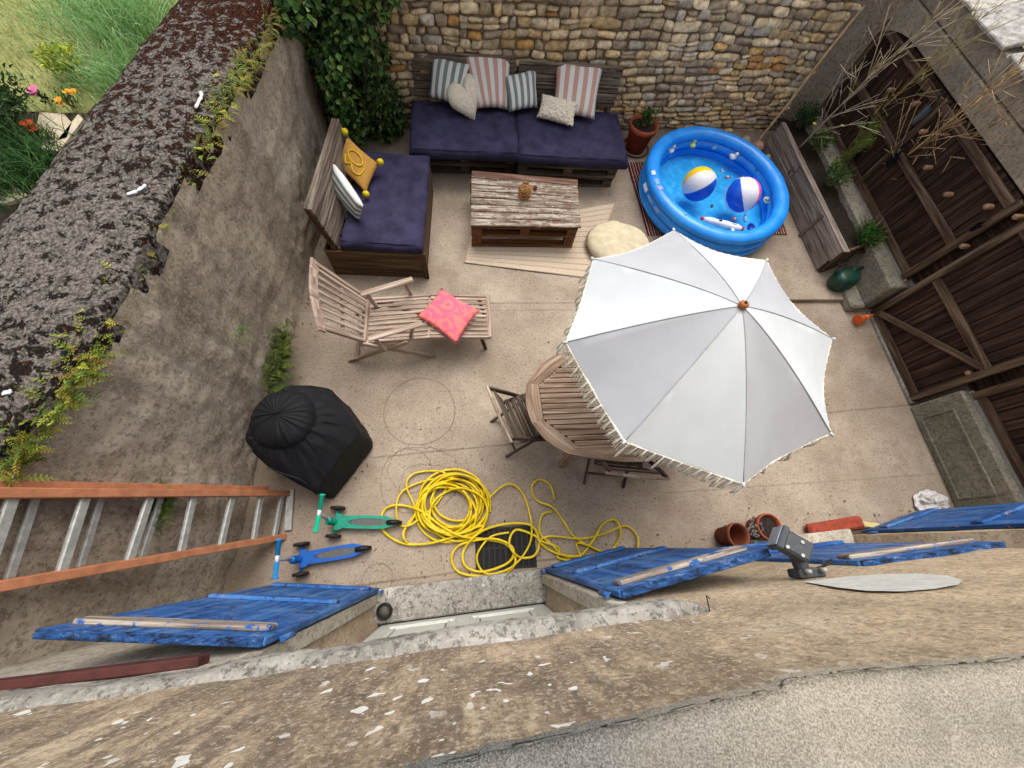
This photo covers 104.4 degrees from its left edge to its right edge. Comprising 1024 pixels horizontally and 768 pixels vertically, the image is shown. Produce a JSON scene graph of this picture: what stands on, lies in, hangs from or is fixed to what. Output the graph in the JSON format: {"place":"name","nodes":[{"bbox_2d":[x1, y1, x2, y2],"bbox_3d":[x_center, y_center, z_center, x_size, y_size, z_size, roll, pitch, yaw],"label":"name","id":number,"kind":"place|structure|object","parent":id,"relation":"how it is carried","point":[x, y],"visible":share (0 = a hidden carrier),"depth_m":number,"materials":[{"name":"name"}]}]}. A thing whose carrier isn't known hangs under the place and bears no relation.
{"place":"outdoors","nodes":[
{"label":"outdoors","id":0,"kind":"place"},
{"bbox_2d":[0,0,178,146],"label":"lawn","id":1,"kind":"structure","parent":0,"point":[88,102],"depth_m":4.90,"materials":[{"name":"green plant"}]},
{"bbox_2d":[0,187,26,205],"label":"garden slab","id":2,"kind":"object","parent":1,"relation":"on","point":[11,201],"depth_m":4.02,"materials":[{"name":"stone"}]},
{"bbox_2d":[25,85,54,107],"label":"pink flower","id":3,"kind":"object","parent":1,"relation":"on","point":[34,92],"visible":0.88,"depth_m":4.44,"materials":[{"name":"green plant"}]},
{"bbox_2d":[0,111,86,224],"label":"garden bed soil","id":4,"kind":"structure","parent":1,"relation":"on","point":[4,216],"depth_m":4.32,"materials":[{"name":"brown soil"}]},
{"bbox_2d":[0,62,35,140],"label":"dark shrub","id":5,"kind":"object","parent":4,"relation":"on","point":[6,102],"visible":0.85,"depth_m":4.14,"materials":[{"name":"green plant"}]},
{"bbox_2d":[0,137,55,214],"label":"grass clump","id":6,"kind":"object","parent":4,"relation":"on","point":[3,190],"visible":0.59,"depth_m":3.99,"materials":[{"name":"green plant"}]},
{"bbox_2d":[19,119,58,140],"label":"red flower","id":7,"kind":"object","parent":4,"relation":"on","point":[36,129],"visible":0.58,"depth_m":4.24,"materials":[{"name":"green plant"}]},
{"bbox_2d":[0,97,81,225],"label":"grass clump","id":8,"kind":"object","parent":4,"relation":"on","point":[24,147],"visible":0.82,"depth_m":4.08,"materials":[{"name":"green plant"}]},
{"bbox_2d":[37,112,70,143],"bbox_3d":[-5.121,-2.881,4.465,0.325,0.080,0.552,-35,75,-17],"label":"garden slab","id":9,"kind":"object","parent":4,"relation":"on","point":[56,118],"depth_m":4.44,"materials":[{"name":"stone"}]},
{"bbox_2d":[39,114,84,153],"bbox_3d":[-5.016,-2.793,4.439,0.270,0.080,0.592,7,67,-3],"label":"garden slab","id":10,"kind":"object","parent":4,"relation":"on","point":[74,127],"depth_m":4.41,"materials":[{"name":"stone"}]},
{"bbox_2d":[26,33,84,80],"bbox_3d":[-5.279,-3.786,4.645,0.465,0.350,0.490,-42,77,-19],"label":"yellow green shrub","id":11,"kind":"object","parent":1,"relation":"on","point":[52,56],"visible":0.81,"depth_m":4.58,"materials":[{"name":"green plant"}]},
{"bbox_2d":[52,86,77,109],"bbox_3d":[-5.044,-3.225,4.504,0.204,0.227,0.270,-1,68,-6],"label":"marigold","id":12,"kind":"object","parent":1,"relation":"on","point":[63,99],"visible":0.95,"depth_m":4.48,"materials":[{"name":"orange plant"}]},
{"bbox_2d":[7,14,137,121],"bbox_3d":[-4.845,-3.672,4.566,1.577,0.485,1.515,-1,68,-6],"label":"grass clump","id":13,"kind":"object","parent":1,"relation":"on","point":[109,70],"visible":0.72,"depth_m":4.64,"materials":[{"name":"green plant"}]},
{"bbox_2d":[0,0,167,50],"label":"grass clump","id":14,"kind":"object","parent":1,"relation":"on","point":[60,3],"visible":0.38,"depth_m":4.98,"materials":[{"name":"green plant"}]},
{"bbox_2d":[0,0,176,80],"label":"grass clump","id":15,"kind":"object","parent":1,"relation":"on","point":[134,8],"visible":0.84,"depth_m":4.87,"materials":[{"name":"green plant"}]},
{"bbox_2d":[222,127,955,661],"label":"courtyard floor","id":16,"kind":"structure","parent":0,"point":[872,461],"depth_m":3.87,"materials":[{"name":"concrete"}]},
{"bbox_2d":[0,480,294,591],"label":"extension ladder","id":17,"kind":"object","parent":16,"relation":"on","point":[36,492],"visible":0.97,"depth_m":2.11,"materials":[{"name":"metal"}]},
{"bbox_2d":[0,0,329,665],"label":"garden wall","id":18,"kind":"structure","parent":16,"relation":"on","point":[181,392],"depth_m":2.50,"materials":[{"name":"grey concrete"}]},
{"bbox_2d":[1,389,12,395],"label":"white scrap","id":19,"kind":"object","parent":18,"relation":"on","point":[7,392],"visible":1,"depth_m":1.83,"materials":[{"name":"paint"}]},
{"bbox_2d":[0,385,65,512],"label":"wall fern","id":20,"kind":"object","parent":18,"relation":"attached to","point":[21,443],"depth_m":1.81,"materials":[{"name":"green plant"}]},
{"bbox_2d":[18,314,126,435],"bbox_3d":[-2.188,-0.103,1.998,0.296,0.257,0.715,-14,70,-11],"label":"wall fern","id":21,"kind":"object","parent":18,"relation":"attached to","point":[75,377],"depth_m":1.93,"materials":[{"name":"green plant"}]},
{"bbox_2d":[71,260,129,379],"bbox_3d":[-2.169,-0.419,2.117,0.232,0.193,0.855,-1,68,-6],"label":"wall fern","id":22,"kind":"object","parent":18,"relation":"attached to","point":[97,342],"depth_m":2.06,"materials":[{"name":"green plant"}]},
{"bbox_2d":[126,184,145,194],"bbox_3d":[-2.204,-1.139,2.333,0.039,0.013,0.117,40,70,11],"label":"white scrap","id":23,"kind":"object","parent":18,"relation":"on","point":[140,188],"visible":1,"depth_m":2.33,"materials":[{"name":"paint"}]},
{"bbox_2d":[147,208,174,256],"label":"wall fern","id":24,"kind":"object","parent":18,"relation":"attached to","point":[167,226],"depth_m":2.35,"materials":[{"name":"green plant"}]},
{"bbox_2d":[140,478,184,532],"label":"wall fern","id":25,"kind":"object","parent":18,"relation":"attached to","point":[166,501],"depth_m":2.45,"materials":[{"name":"green plant"}]},
{"bbox_2d":[194,91,202,108],"bbox_3d":[-2.096,-1.906,2.657,0.044,0.014,0.174,-1,68,-6],"label":"white scrap","id":26,"kind":"object","parent":18,"relation":"on","point":[196,105],"visible":1,"depth_m":2.65,"materials":[{"name":"paint"}]},
{"bbox_2d":[190,68,236,188],"bbox_3d":[-2.022,-1.821,2.690,0.241,0.197,1.345,-1,68,-6],"label":"wall fern","id":27,"kind":"object","parent":18,"relation":"attached to","point":[217,121],"depth_m":2.66,"materials":[{"name":"green plant"}]},
{"bbox_2d":[219,41,261,115],"bbox_3d":[-1.956,-2.249,2.863,0.255,0.220,1.008,-1,68,-6],"label":"wall fern","id":28,"kind":"object","parent":18,"relation":"attached to","point":[243,79],"depth_m":2.81,"materials":[{"name":"green plant"}]},
{"bbox_2d":[231,316,250,346],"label":"wall fern","id":29,"kind":"object","parent":18,"relation":"attached to","point":[241,329],"depth_m":2.98,"materials":[{"name":"green plant"}]},
{"bbox_2d":[246,0,284,82],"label":"wall fern","id":30,"kind":"object","parent":18,"relation":"attached to","point":[267,45],"depth_m":3.04,"materials":[{"name":"green plant"}]},
{"bbox_2d":[257,319,298,404],"bbox_3d":[-2.082,-0.157,3.536,0.335,0.279,1.058,-1,68,-6],"label":"wall fern","id":31,"kind":"object","parent":18,"relation":"attached to","point":[277,359],"depth_m":3.52,"materials":[{"name":"green plant"}]},
{"bbox_2d":[274,0,406,147],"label":"ivy","id":32,"kind":"object","parent":18,"relation":"attached to","point":[344,50],"visible":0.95,"depth_m":3.91,"materials":[{"name":"green plant"}]},
{"bbox_2d":[245,385,372,498],"bbox_3d":[-1.655,0.396,3.258,0.776,0.812,0.758,32,69,8],"label":"covered barbecue","id":33,"kind":"object","parent":16,"relation":"on","point":[316,440],"visible":0.98,"depth_m":3.04,"materials":[{"name":"black fabric"}]},
{"bbox_2d":[272,539,371,579],"bbox_3d":[-1.451,1.317,3.025,0.620,0.582,0.273,-1,68,-6],"label":"toy scooter","id":34,"kind":"object","parent":16,"relation":"on","point":[305,558],"visible":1,"depth_m":3.21,"materials":[{"name":"blue plastic"}]},
{"bbox_2d":[313,494,401,537],"bbox_3d":[-1.227,1.049,3.155,0.614,0.582,0.296,-1,68,-6],"label":"toy scooter","id":35,"kind":"object","parent":16,"relation":"on","point":[339,521],"visible":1,"depth_m":3.32,"materials":[{"name":"green plastic"}]},
{"bbox_2d":[303,118,432,278],"bbox_3d":[-1.417,-1.953,4.214,1.064,0.861,1.384,-1,68,-6],"label":"pallet sofa","id":36,"kind":"object","parent":16,"relation":"on","point":[391,230],"visible":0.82,"depth_m":4.07,"materials":[{"name":"fabric"}]},
{"bbox_2d":[332,163,362,221],"bbox_3d":[-1.624,-1.864,3.909,0.147,0.321,0.548,-34,75,-17],"label":"cushion","id":37,"kind":"object","parent":36,"relation":"on","point":[348,196],"visible":0.97,"depth_m":3.85,"materials":[{"name":"white fabric"}]},
{"bbox_2d":[341,128,383,197],"bbox_3d":[-1.604,-2.264,4.065,0.553,0.316,0.438,30,68,7],"label":"cushion","id":38,"kind":"object","parent":36,"relation":"on","point":[360,166],"visible":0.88,"depth_m":4.08,"materials":[{"name":"yellow fabric"}]},
{"bbox_2d":[309,257,491,361],"bbox_3d":[-0.954,-0.616,3.683,1.535,0.945,0.742,-1,68,-6],"label":"steamer chair","id":39,"kind":"object","parent":16,"relation":"on","point":[377,339],"visible":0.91,"depth_m":3.71,"materials":[{"name":"brown wood"}]},
{"bbox_2d":[417,288,479,343],"bbox_3d":[-0.607,-0.659,3.789,0.479,0.106,0.432,31,68,8],"label":"cushion","id":40,"kind":"object","parent":39,"relation":"on","point":[448,315],"visible":1,"depth_m":3.75,"materials":[{"name":"pink fabric"}]},
{"bbox_2d":[395,470,532,574],"bbox_3d":[-0.418,1.185,3.443,1.224,0.058,0.774,11,67,-1],"label":"garden hose","id":41,"kind":"object","parent":16,"relation":"on","point":[409,523],"visible":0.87,"depth_m":3.45,"materials":[{"name":"yellow rubber"}]},
{"bbox_2d":[380,468,621,576],"bbox_3d":[-0.097,1.278,3.421,2.071,0.105,0.822,17,67,2],"label":"garden hose","id":42,"kind":"object","parent":16,"relation":"on","point":[422,516],"visible":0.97,"depth_m":3.43,"materials":[{"name":"yellow rubber"}]},
{"bbox_2d":[475,525,536,569],"bbox_3d":[-0.055,1.412,3.423,0.520,0.016,0.340,-1,68,-6],"label":"drain grate","id":43,"kind":"object","parent":16,"relation":"on","point":[491,555],"visible":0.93,"depth_m":3.41,"materials":[{"name":"black metal"}]},
{"bbox_2d":[0,502,1023,767],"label":"house","id":44,"kind":"structure","parent":16,"relation":"on","point":[898,642],"depth_m":0.92,"materials":[{"name":"paint"}]},
{"bbox_2d":[376,602,392,620],"bbox_3d":[-0.982,1.747,3.047,0.124,0.032,0.124,-1,68,-6],"label":"round cap","id":45,"kind":"object","parent":44,"relation":"on","point":[384,610],"visible":1,"depth_m":3.04,"materials":[{"name":"black plastic"}]},
{"bbox_2d":[363,604,552,641],"bbox_3d":[-0.285,1.437,2.161,1.273,2.080,0.057,-4,68,-7],"label":"door","id":46,"kind":"structure","parent":44,"relation":"in","point":[391,630],"depth_m":2.85,"materials":[{"name":"white paint"}]},
{"bbox_2d":[767,525,832,578],"bbox_3d":[1.272,0.814,1.784,0.441,0.407,0.158,26,68,6],"label":"wall floodlight","id":47,"kind":"object","parent":44,"relation":"attached to","point":[796,549],"depth_m":1.64,"materials":[{"name":"grey metal"}]},
{"bbox_2d":[409,49,628,186],"bbox_3d":[0.084,-3.138,4.802,2.606,0.890,1.131,-1,68,-6],"label":"pallet sofa","id":48,"kind":"object","parent":16,"relation":"on","point":[448,138],"visible":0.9,"depth_m":4.74,"materials":[{"name":"blue fabric"}]},
{"bbox_2d":[428,59,468,101],"bbox_3d":[-0.747,-3.536,4.633,0.455,0.320,0.322,13,67,0],"label":"cushion","id":49,"kind":"object","parent":48,"relation":"on","point":[445,74],"visible":0.81,"depth_m":4.57,"materials":[{"name":"multicoloured fabric"}]},
{"bbox_2d":[447,73,477,119],"bbox_3d":[-0.569,-3.406,4.700,0.356,0.351,0.386,11,67,-1],"label":"cushion","id":50,"kind":"object","parent":48,"relation":"on","point":[463,99],"visible":0.96,"depth_m":4.61,"materials":[{"name":"white fabric"}]},
{"bbox_2d":[464,56,509,109],"bbox_3d":[-0.293,-3.563,4.670,0.568,0.372,0.424,-1,68,-6],"label":"cushion","id":51,"kind":"object","parent":48,"relation":"on","point":[489,74],"visible":0.93,"depth_m":4.62,"materials":[{"name":"multicoloured fabric"}]},
{"bbox_2d":[506,71,537,111],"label":"cushion","id":52,"kind":"object","parent":48,"relation":"on","point":[521,90],"visible":0.99,"depth_m":4.68,"materials":[{"name":"multicoloured fabric"}]},
{"bbox_2d":[536,94,577,126],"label":"cushion","id":53,"kind":"object","parent":48,"relation":"on","point":[558,110],"visible":1,"depth_m":4.72,"materials":[{"name":"white fabric"}]},
{"bbox_2d":[555,61,601,119],"bbox_3d":[0.784,-3.517,4.758,0.571,0.359,0.439,2,68,-4],"label":"cushion","id":54,"kind":"object","parent":48,"relation":"on","point":[579,85],"visible":0.88,"depth_m":4.70,"materials":[{"name":"multicoloured fabric"}]},
{"bbox_2d":[486,385,562,457],"bbox_3d":[0.111,0.283,3.430,0.589,0.902,0.490,-20,71,-13],"label":"folding chair","id":55,"kind":"object","parent":16,"relation":"on","point":[529,437],"visible":0.73,"depth_m":3.38,"materials":[{"name":"brown wood"}]},
{"bbox_2d":[464,203,615,277],"bbox_3d":[0.394,-1.748,4.746,1.949,0.021,1.142,-1,68,-6],"label":"rug","id":56,"kind":"object","parent":16,"relation":"on","point":[575,260],"visible":0.58,"depth_m":4.64,"materials":[{"name":"beige fabric"}]},
{"bbox_2d":[470,171,580,246],"bbox_3d":[0.146,-2.040,4.652,1.271,0.348,0.807,-1,68,-6],"label":"coffee table","id":57,"kind":"object","parent":56,"relation":"on","point":[549,207],"visible":0.95,"depth_m":4.49,"materials":[{"name":"brown wood"}]},
{"bbox_2d":[518,176,531,200],"bbox_3d":[0.149,-2.171,4.380,0.154,0.268,0.152,-1,68,-6],"label":"lantern","id":58,"kind":"object","parent":57,"relation":"on","point":[524,195],"visible":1,"depth_m":4.40,"materials":[{"name":"wicker"}]},
{"bbox_2d":[538,511,569,558],"bbox_3d":[0.347,1.341,3.470,0.180,0.037,0.437,-18,71,-12],"label":"garden hose","id":59,"kind":"object","parent":16,"relation":"on","point":[542,536],"visible":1,"depth_m":3.48,"materials":[{"name":"yellow rubber"}]},
{"bbox_2d":[234,242,915,584],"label":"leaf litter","id":60,"kind":"object","parent":16,"relation":"on","point":[533,478],"visible":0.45,"depth_m":3.58,"materials":[{"name":"brown plant"}]},
{"bbox_2d":[531,479,638,560],"bbox_3d":[0.572,1.307,3.496,1.079,0.052,0.547,28,68,6],"label":"garden hose","id":61,"kind":"object","parent":16,"relation":"on","point":[570,532],"visible":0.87,"depth_m":3.50,"materials":[{"name":"yellow rubber"}]},
{"bbox_2d":[525,352,665,467],"bbox_3d":[0.937,0.265,3.599,1.723,0.735,1.025,-1,68,-6],"label":"garden table","id":62,"kind":"object","parent":16,"relation":"on","point":[557,391],"visible":0.37,"depth_m":3.16,"materials":[{"name":"brown wood"}]},
{"bbox_2d":[586,221,648,257],"bbox_3d":[1.267,-1.646,4.683,0.782,0.186,0.761,-1,68,-6],"label":"floor cushion","id":63,"kind":"object","parent":16,"relation":"on","point":[607,238],"visible":0.79,"depth_m":4.62,"materials":[{"name":"fabric"}]},
{"bbox_2d":[583,423,669,487],"bbox_3d":[0.910,0.580,3.383,0.490,0.902,0.589,6,67,-3],"label":"folding chair","id":64,"kind":"object","parent":16,"relation":"on","point":[626,468],"visible":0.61,"depth_m":3.10,"materials":[{"name":"brown wood"}]},
{"bbox_2d":[371,0,906,131],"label":"stone wall","id":65,"kind":"structure","parent":16,"relation":"on","point":[728,65],"depth_m":4.63,"materials":[{"name":"beige stone"}]},
{"bbox_2d":[624,114,658,157],"bbox_3d":[1.698,-3.300,5.296,0.400,0.360,0.400,-1,68,-6],"label":"plant pot","id":66,"kind":"object","parent":16,"relation":"on","point":[638,138],"visible":0.88,"depth_m":5.18,"materials":[{"name":"ceramic"}]},
{"bbox_2d":[637,106,658,126],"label":"leafy plant","id":67,"kind":"object","parent":66,"relation":"in","point":[647,115],"visible":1,"depth_m":5.02,"materials":[{"name":"green plant"}]},
{"bbox_2d":[556,228,835,492],"bbox_3d":[1.003,0.037,2.886,1.512,2.224,1.506,-23,72,-14],"label":"parasol","id":68,"kind":"object","parent":16,"relation":"on","point":[682,349],"visible":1,"depth_m":1.98,"materials":[{"name":"grey fabric"}]},
{"bbox_2d":[628,162,787,234],"bbox_3d":[2.572,-2.447,5.196,1.988,0.028,1.294,-1,68,-6],"label":"rug","id":69,"kind":"object","parent":16,"relation":"on","point":[635,168],"visible":0.14,"depth_m":5.07,"materials":[{"name":"red fabric"}]},
{"bbox_2d":[638,126,788,256],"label":"paddling pool","id":70,"kind":"structure","parent":69,"relation":"on","point":[668,206],"depth_m":5.00,"materials":[{"name":"blue plastic"}]},
{"bbox_2d":[669,145,675,153],"bbox_3d":[2.070,-3.043,5.141,0.106,0.103,0.088,-1,68,-6],"label":"bath toy","id":71,"kind":"object","parent":70,"relation":"on","point":[671,150],"visible":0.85,"depth_m":5.12,"materials":[{"name":"white plastic"}]},
{"bbox_2d":[689,140,696,147],"bbox_3d":[2.381,-3.161,5.218,0.086,0.103,0.111,-1,68,-6],"label":"bath toy","id":72,"kind":"object","parent":70,"relation":"on","point":[692,144],"visible":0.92,"depth_m":5.20,"materials":[{"name":"yellow plastic"}]},
{"bbox_2d":[681,166,716,201],"bbox_3d":[2.242,-2.395,4.760,0.380,0.380,0.380,-1,68,-6],"label":"beach ball","id":73,"kind":"object","parent":70,"relation":"in","point":[699,183],"visible":1,"depth_m":4.64,"materials":[{"name":"plastic"}]},
{"bbox_2d":[700,217,743,230],"bbox_3d":[2.493,-1.891,4.714,0.513,0.097,0.138,18,67,2],"label":"boat","id":74,"kind":"object","parent":70,"relation":"on","point":[726,225],"visible":0.91,"depth_m":4.69,"materials":[{"name":"white plastic"}]},
{"bbox_2d":[729,152,739,159],"bbox_3d":[2.911,-2.994,5.199,0.118,0.103,0.083,-1,68,-6],"label":"bath toy","id":75,"kind":"object","parent":70,"relation":"on","point":[732,156],"visible":1,"depth_m":5.19,"materials":[{"name":"white plastic"}]},
{"bbox_2d":[724,177,761,212],"bbox_3d":[2.752,-2.255,4.739,0.389,0.389,0.389,-1,68,-6],"label":"beach ball","id":76,"kind":"object","parent":70,"relation":"on","point":[742,195],"visible":1,"depth_m":4.62,"materials":[{"name":"blue plastic"}]},
{"bbox_2d":[715,523,749,545],"bbox_3d":[1.950,1.348,3.523,0.215,0.240,0.212,-1,68,-6],"label":"plant pot","id":77,"kind":"object","parent":16,"relation":"on","point":[732,534],"visible":0.82,"depth_m":3.50,"materials":[{"name":"brown ceramic"}]},
{"bbox_2d":[746,513,781,540],"bbox_3d":[2.205,1.293,3.567,0.321,0.226,0.227,-1,68,-6],"label":"plant pot","id":78,"kind":"object","parent":16,"relation":"on","point":[761,526],"visible":0.94,"depth_m":3.50,"materials":[{"name":"ceramic"}]},
{"bbox_2d":[758,5,865,139],"bbox_3d":[3.813,-3.985,4.891,0.633,1.901,0.046,-38,76,-18],"label":"bamboo pole","id":79,"kind":"object","parent":16,"relation":"on","point":[814,69],"visible":0.94,"depth_m":4.96,"materials":[{"name":"brown wood"}]},
{"bbox_2d":[762,118,865,272],"bbox_3d":[3.850,-2.522,5.145,0.447,0.384,2.353,-1,68,-6],"label":"planting bed","id":80,"kind":"object","parent":16,"relation":"on","point":[830,224],"visible":0.87,"depth_m":4.98,"materials":[{"name":"brown wood"}]},
{"bbox_2d":[791,99,823,129],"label":"leafy weed","id":81,"kind":"object","parent":80,"relation":"in","point":[803,118],"visible":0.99,"depth_m":5.22,"materials":[{"name":"green plant"}]},
{"bbox_2d":[805,122,843,153],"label":"flowering weed","id":82,"kind":"object","parent":80,"relation":"on","point":[825,142],"visible":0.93,"depth_m":5.06,"materials":[{"name":"green plant"}]},
{"bbox_2d":[822,151,855,187],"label":"leafy weed","id":83,"kind":"object","parent":80,"relation":"in","point":[836,173],"visible":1,"depth_m":4.80,"materials":[{"name":"green plant"}]},
{"bbox_2d":[854,216,889,249],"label":"herb bush","id":84,"kind":"object","parent":80,"relation":"on","point":[869,233],"visible":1,"depth_m":4.53,"materials":[{"name":"green plant"}]},
{"bbox_2d":[846,0,910,66],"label":"dry stem","id":85,"kind":"object","parent":80,"relation":"in","point":[864,43],"visible":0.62,"depth_m":4.34,"materials":[{"name":"brown plant"}]},
{"bbox_2d":[798,0,973,148],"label":"dry stem","id":86,"kind":"object","parent":80,"relation":"on","point":[871,74],"visible":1,"depth_m":4.04,"materials":[{"name":"brown plant"}]},
{"bbox_2d":[883,97,1023,179],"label":"dry stem","id":87,"kind":"object","parent":80,"relation":"in","point":[974,135],"visible":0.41,"depth_m":3.59,"materials":[{"name":"brown plant"}]},
{"bbox_2d":[805,516,864,532],"bbox_3d":[3.009,1.324,3.698,0.570,0.070,0.110,-6,68,-8],"label":"flower box","id":88,"kind":"object","parent":16,"relation":"on","point":[853,522],"visible":0.86,"depth_m":3.67,"materials":[{"name":"red ceramic"}]},
{"bbox_2d":[827,261,863,291],"bbox_3d":[4.016,-1.257,4.695,0.550,0.306,0.252,-1,68,-6],"label":"watering can","id":89,"kind":"object","parent":16,"relation":"on","point":[843,280],"visible":0.82,"depth_m":4.64,"materials":[{"name":"green plastic"}]},
{"bbox_2d":[851,527,870,534],"bbox_3d":[3.092,1.395,3.699,0.620,0.030,0.035,-5,68,-7],"label":"wooden strip","id":90,"kind":"object","parent":16,"relation":"on","point":[857,531],"visible":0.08,"depth_m":3.70,"materials":[{"name":"brown wood"}]},
{"bbox_2d":[852,314,873,324],"bbox_3d":[4.111,-0.747,4.628,0.215,0.128,0.126,-1,68,-6],"label":"toy cone","id":91,"kind":"object","parent":16,"relation":"on","point":[858,319],"visible":1,"depth_m":4.61,"materials":[{"name":"orange plastic"}]},
{"bbox_2d":[863,521,879,526],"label":"yellow block","id":92,"kind":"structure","parent":16,"relation":"on","point":[868,524],"depth_m":3.70,"materials":[{"name":"plastic"}]},
{"bbox_2d":[793,0,1023,530],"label":"outbuilding","id":93,"kind":"structure","parent":16,"relation":"on","point":[938,288],"depth_m":3.96,"materials":[{"name":"wood"}]},
{"bbox_2d":[839,113,886,165],"bbox_3d":[4.223,-2.906,4.797,0.236,0.682,0.394,-1,68,-6],"label":"feathery plant","id":94,"kind":"object","parent":93,"relation":"on","point":[858,143],"visible":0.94,"depth_m":4.76,"materials":[{"name":"green plant"}]},
{"bbox_2d":[885,147,907,166],"bbox_3d":[4.252,-2.511,4.389,0.059,0.209,0.074,33,69,8],"label":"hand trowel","id":95,"kind":"object","parent":93,"relation":"hanging from","point":[892,160],"visible":1,"depth_m":4.39,"materials":[{"name":"black metal"}]},
{"bbox_2d":[911,92,946,124],"bbox_3d":[4.273,-2.831,4.080,0.070,0.300,0.110,29,68,7],"label":"hand trowel","id":96,"kind":"object","parent":93,"relation":"hanging from","point":[918,117],"visible":0.91,"depth_m":4.09,"materials":[{"name":"grey metal"}]},
{"bbox_2d":[874,0,1023,114],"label":"dry stem","id":97,"kind":"object","parent":93,"relation":"on","point":[928,64],"visible":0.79,"depth_m":3.81,"materials":[{"name":"brown plant"}]},
{"bbox_2d":[885,42,1023,163],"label":"dry stem","id":98,"kind":"object","parent":93,"relation":"on","point":[970,104],"visible":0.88,"depth_m":3.66,"materials":[{"name":"brown plant"}]},
{"bbox_2d":[968,218,990,231],"bbox_3d":[4.354,-1.485,3.695,0.065,0.140,0.047,-39,76,-18],"label":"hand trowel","id":99,"kind":"object","parent":93,"relation":"hanging from","point":[976,226],"visible":1,"depth_m":3.69,"materials":[{"name":"black metal"}]},
{"bbox_2d":[913,489,949,510],"bbox_3d":[4.116,1.155,3.866,0.381,0.099,0.263,-1,68,-6],"label":"plastic bag","id":100,"kind":"object","parent":16,"relation":"on","point":[925,499],"visible":0.79,"depth_m":3.86,"materials":[{"name":"white plastic"}]},
{"bbox_2d":[302,46,1023,303],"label":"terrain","id":101,"kind":"structure","parent":0,"point":[358,303],"depth_m":4.53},
{"bbox_2d":[742,135,750,142],"bbox_3d":[3.327,-3.463,5.633,0.127,0.105,0.128,-1,68,-6],"label":"seashell","id":102,"kind":"object","parent":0,"point":[746,137],"visible":0.5,"depth_m":5.59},
{"bbox_2d":[747,223,754,229],"bbox_3d":[2.858,-1.872,4.751,0.100,0.052,0.095,-1,68,-6],"label":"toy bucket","id":103,"kind":"object","parent":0,"point":[750,226],"visible":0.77,"depth_m":4.76,"materials":[{"name":"blue plastic"}]},
{"bbox_2d":[753,140,763,150],"bbox_3d":[3.466,-3.347,5.576,0.154,0.123,0.154,-1,68,-6],"label":"shell","id":104,"kind":"object","parent":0,"point":[759,144],"visible":0.72,"depth_m":5.53},
{"bbox_2d":[763,197,768,202],"bbox_3d":[3.178,-2.290,4.953,0.092,0.036,0.091,-1,68,-6],"label":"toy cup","id":105,"kind":"object","parent":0,"point":[765,199],"visible":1,"depth_m":4.96,"materials":[{"name":"white plastic"}]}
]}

